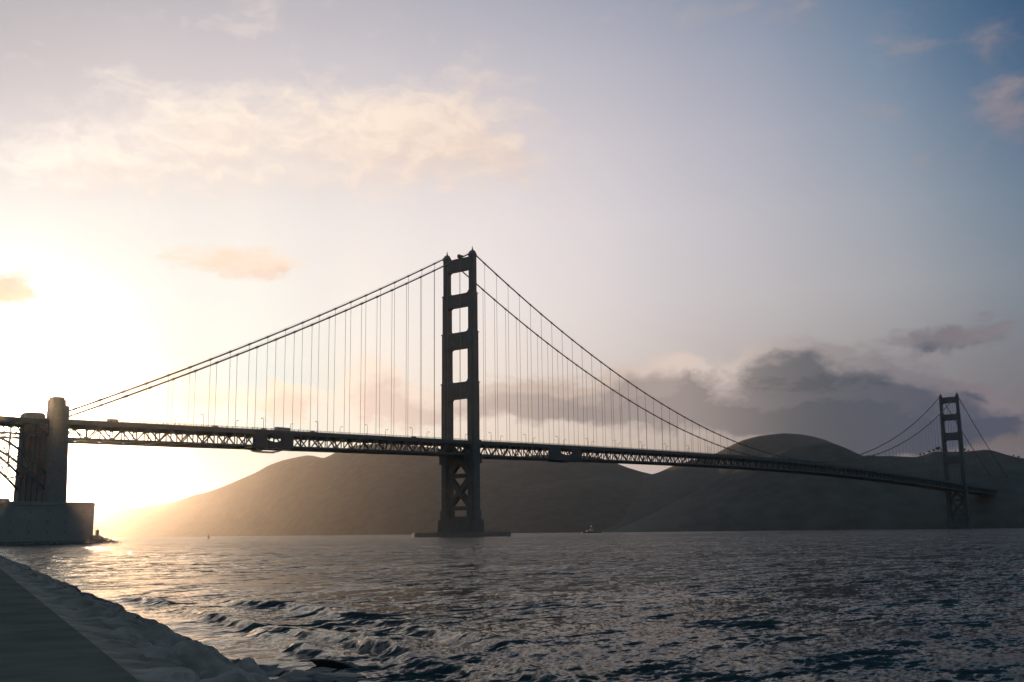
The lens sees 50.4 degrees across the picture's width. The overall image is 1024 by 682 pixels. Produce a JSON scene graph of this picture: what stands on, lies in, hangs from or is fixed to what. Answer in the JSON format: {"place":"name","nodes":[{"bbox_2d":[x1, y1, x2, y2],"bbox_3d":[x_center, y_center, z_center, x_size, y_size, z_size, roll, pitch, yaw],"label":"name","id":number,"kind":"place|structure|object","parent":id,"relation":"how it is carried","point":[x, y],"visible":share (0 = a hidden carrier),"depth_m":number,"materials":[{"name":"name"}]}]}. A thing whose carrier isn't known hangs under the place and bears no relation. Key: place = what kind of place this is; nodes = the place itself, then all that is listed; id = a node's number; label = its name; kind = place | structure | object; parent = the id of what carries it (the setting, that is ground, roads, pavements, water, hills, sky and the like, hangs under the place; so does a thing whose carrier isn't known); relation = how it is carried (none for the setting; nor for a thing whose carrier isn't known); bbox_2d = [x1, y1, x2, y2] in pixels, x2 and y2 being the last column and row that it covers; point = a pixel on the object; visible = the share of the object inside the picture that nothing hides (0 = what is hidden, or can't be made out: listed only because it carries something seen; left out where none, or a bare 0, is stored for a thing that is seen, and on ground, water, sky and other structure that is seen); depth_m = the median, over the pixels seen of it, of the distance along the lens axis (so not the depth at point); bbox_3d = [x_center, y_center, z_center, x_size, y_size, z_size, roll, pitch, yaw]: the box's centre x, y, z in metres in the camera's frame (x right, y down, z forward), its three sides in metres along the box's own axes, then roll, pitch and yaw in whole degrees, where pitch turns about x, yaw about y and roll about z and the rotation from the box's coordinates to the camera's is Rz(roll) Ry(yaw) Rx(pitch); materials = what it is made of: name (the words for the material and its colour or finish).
{"place":"outdoors","nodes":[
{"label":"outdoors","id":0,"kind":"place"},
{"bbox_2d":[0,540,105,545],"bbox_3d":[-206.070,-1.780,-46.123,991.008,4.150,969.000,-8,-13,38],"label":"ground","id":1,"kind":"structure","parent":0,"point":[4,543],"depth_m":512.82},
{"bbox_2d":[13,396,69,501],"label":"concrete pylon","id":2,"kind":"object","parent":1,"relation":"on","point":[52,448],"visible":0.69,"depth_m":582.58,"materials":[{"name":"grey concrete"}]},
{"bbox_2d":[0,413,49,491],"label":"arch viaduct","id":3,"kind":"object","parent":2,"relation":"attached to","point":[10,422],"visible":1,"depth_m":573.90,"materials":[{"name":"metal"}]},
{"bbox_2d":[0,498,95,541],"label":"brick fort","id":4,"kind":"structure","parent":1,"relation":"on","point":[42,521],"depth_m":541.09,"materials":[{"name":"grey"}]},
{"bbox_2d":[0,569,139,681],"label":"path","id":5,"kind":"structure","parent":0,"point":[40,641],"depth_m":16.09,"materials":[{"name":"concrete"}]},
{"bbox_2d":[90,535,109,542],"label":"shore","id":6,"kind":"structure","parent":0,"point":[94,537],"depth_m":559.73,"materials":[{"name":"stone"}]},
{"bbox_2d":[94,503,167,518],"bbox_3d":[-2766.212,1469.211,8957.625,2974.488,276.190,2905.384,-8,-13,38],"label":"hills","id":7,"kind":"structure","parent":0,"point":[100,511],"depth_m":8570.67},
{"bbox_2d":[0,555,286,681],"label":"shore","id":8,"kind":"structure","parent":0,"point":[152,650],"depth_m":19.19,"materials":[{"name":"stone"}]},
{"bbox_2d":[64,585,78,591],"bbox_3d":[-18.535,10.437,45.354,1.056,0.562,0.576,-1,-16,12],"label":"boulder","id":9,"kind":"object","parent":8,"relation":"on","point":[73,586],"visible":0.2,"depth_m":45.24,"materials":[{"name":"grey stone"}]},
{"bbox_2d":[80,593,98,599],"bbox_3d":[-17.084,10.206,43.066,0.843,0.586,1.222,4,-14,36],"label":"boulder","id":10,"kind":"object","parent":8,"relation":"on","point":[92,595],"visible":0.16,"depth_m":43.14,"materials":[{"name":"grey stone"}]},
{"bbox_2d":[128,612,145,621],"bbox_3d":[-10.921,7.921,30.791,1.280,0.466,0.897,5,-10,8],"label":"boulder","id":11,"kind":"object","parent":8,"relation":"on","point":[140,618],"visible":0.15,"depth_m":30.71,"materials":[{"name":"grey stone"}]},
{"bbox_2d":[266,667,283,676],"bbox_3d":[-5.976,8.079,26.428,0.867,0.138,1.343,-10,-3,-22],"label":"boulder","id":12,"kind":"object","parent":8,"relation":"on","point":[276,672],"visible":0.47,"depth_m":26.12,"materials":[{"name":"grey stone"}]},
{"bbox_2d":[93,444,650,536],"bbox_3d":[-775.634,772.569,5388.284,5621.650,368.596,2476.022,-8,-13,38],"label":"hills","id":13,"kind":"structure","parent":0,"point":[350,494],"depth_m":3970.37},
{"bbox_2d":[0,528,1023,681],"bbox_3d":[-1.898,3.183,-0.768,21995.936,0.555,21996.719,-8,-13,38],"label":"water","id":14,"kind":"structure","parent":0,"point":[903,605],"depth_m":52.48,"materials":[{"name":"blue liquid"}]},
{"bbox_2d":[257,664,289,673],"bbox_3d":[-5.874,8.149,26.751,1.384,0.350,0.928,3,-18,4],"label":"boulder","id":15,"kind":"object","parent":14,"relation":"in","point":[265,667],"visible":0.33,"depth_m":26.49,"materials":[{"name":"grey stone"}]},
{"bbox_2d":[278,669,312,681],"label":"boulder","id":16,"kind":"object","parent":14,"relation":"in","point":[295,675],"visible":0.67,"depth_m":25.27,"materials":[{"name":"grey stone"}]},
{"bbox_2d":[305,667,335,671],"bbox_3d":[-4.702,8.066,26.357,1.106,0.319,0.737,-17,-12,34],"label":"boulder","id":17,"kind":"object","parent":14,"relation":"in","point":[325,669],"visible":0.29,"depth_m":26.23,"materials":[{"name":"grey stone"}]},
{"bbox_2d":[309,659,357,667],"bbox_3d":[-4.424,8.239,27.460,1.512,0.382,1.013,16,-26,-12],"label":"boulder","id":18,"kind":"object","parent":14,"relation":"in","point":[327,663],"visible":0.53,"depth_m":27.11,"materials":[{"name":"black stone"}]},
{"bbox_2d":[306,673,366,681],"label":"boulder","id":19,"kind":"object","parent":14,"relation":"in","point":[324,677],"visible":0.77,"depth_m":24.94,"materials":[{"name":"grey stone"}]},
{"bbox_2d":[336,676,362,681],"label":"boulder","id":20,"kind":"object","parent":14,"relation":"in","point":[348,679],"visible":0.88,"depth_m":24.41,"materials":[{"name":"grey stone"}]},
{"bbox_2d":[413,530,510,536],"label":"pier fender","id":21,"kind":"object","parent":14,"relation":"in","point":[475,534],"visible":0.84,"depth_m":821.48,"materials":[{"name":"concrete"}]},
{"bbox_2d":[46,246,1007,532],"bbox_3d":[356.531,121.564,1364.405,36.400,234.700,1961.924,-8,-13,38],"label":"suspension bridge","id":22,"kind":"structure","parent":14,"relation":"in","point":[468,458],"depth_m":866.84,"materials":[{"name":"metal"}]},
{"bbox_2d":[244,433,293,452],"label":"work platform","id":23,"kind":"structure","parent":22,"relation":"hanging from","point":[261,441],"depth_m":694.50,"materials":[{"name":"metal"}]},
{"bbox_2d":[274,427,290,430],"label":"bus","id":24,"kind":"object","parent":22,"relation":"on","point":[281,428],"visible":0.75,"depth_m":711.75,"materials":[{"name":"grey paint"}]},
{"bbox_2d":[543,447,581,462],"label":"work platform","id":25,"kind":"structure","parent":22,"relation":"hanging from","point":[556,454],"depth_m":945.01,"materials":[{"name":"metal"}]},
{"bbox_2d":[582,529,601,532],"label":"workboat","id":26,"kind":"object","parent":14,"relation":"on","point":[590,531],"visible":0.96,"depth_m":1766.35,"materials":[{"name":"grey paint"}]},
{"bbox_2d":[0,0,1023,506],"label":"sky","id":27,"kind":"structure","parent":0,"point":[764,217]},
{"bbox_2d":[596,433,833,531],"bbox_3d":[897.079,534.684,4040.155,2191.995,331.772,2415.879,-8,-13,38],"label":"hills","id":28,"kind":"structure","parent":0,"point":[658,491],"depth_m":3575.03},
{"bbox_2d":[612,443,1023,531],"bbox_3d":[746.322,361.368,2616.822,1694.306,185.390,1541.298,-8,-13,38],"label":"hills","id":29,"kind":"structure","parent":0,"point":[746,500],"depth_m":2095.96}
]}

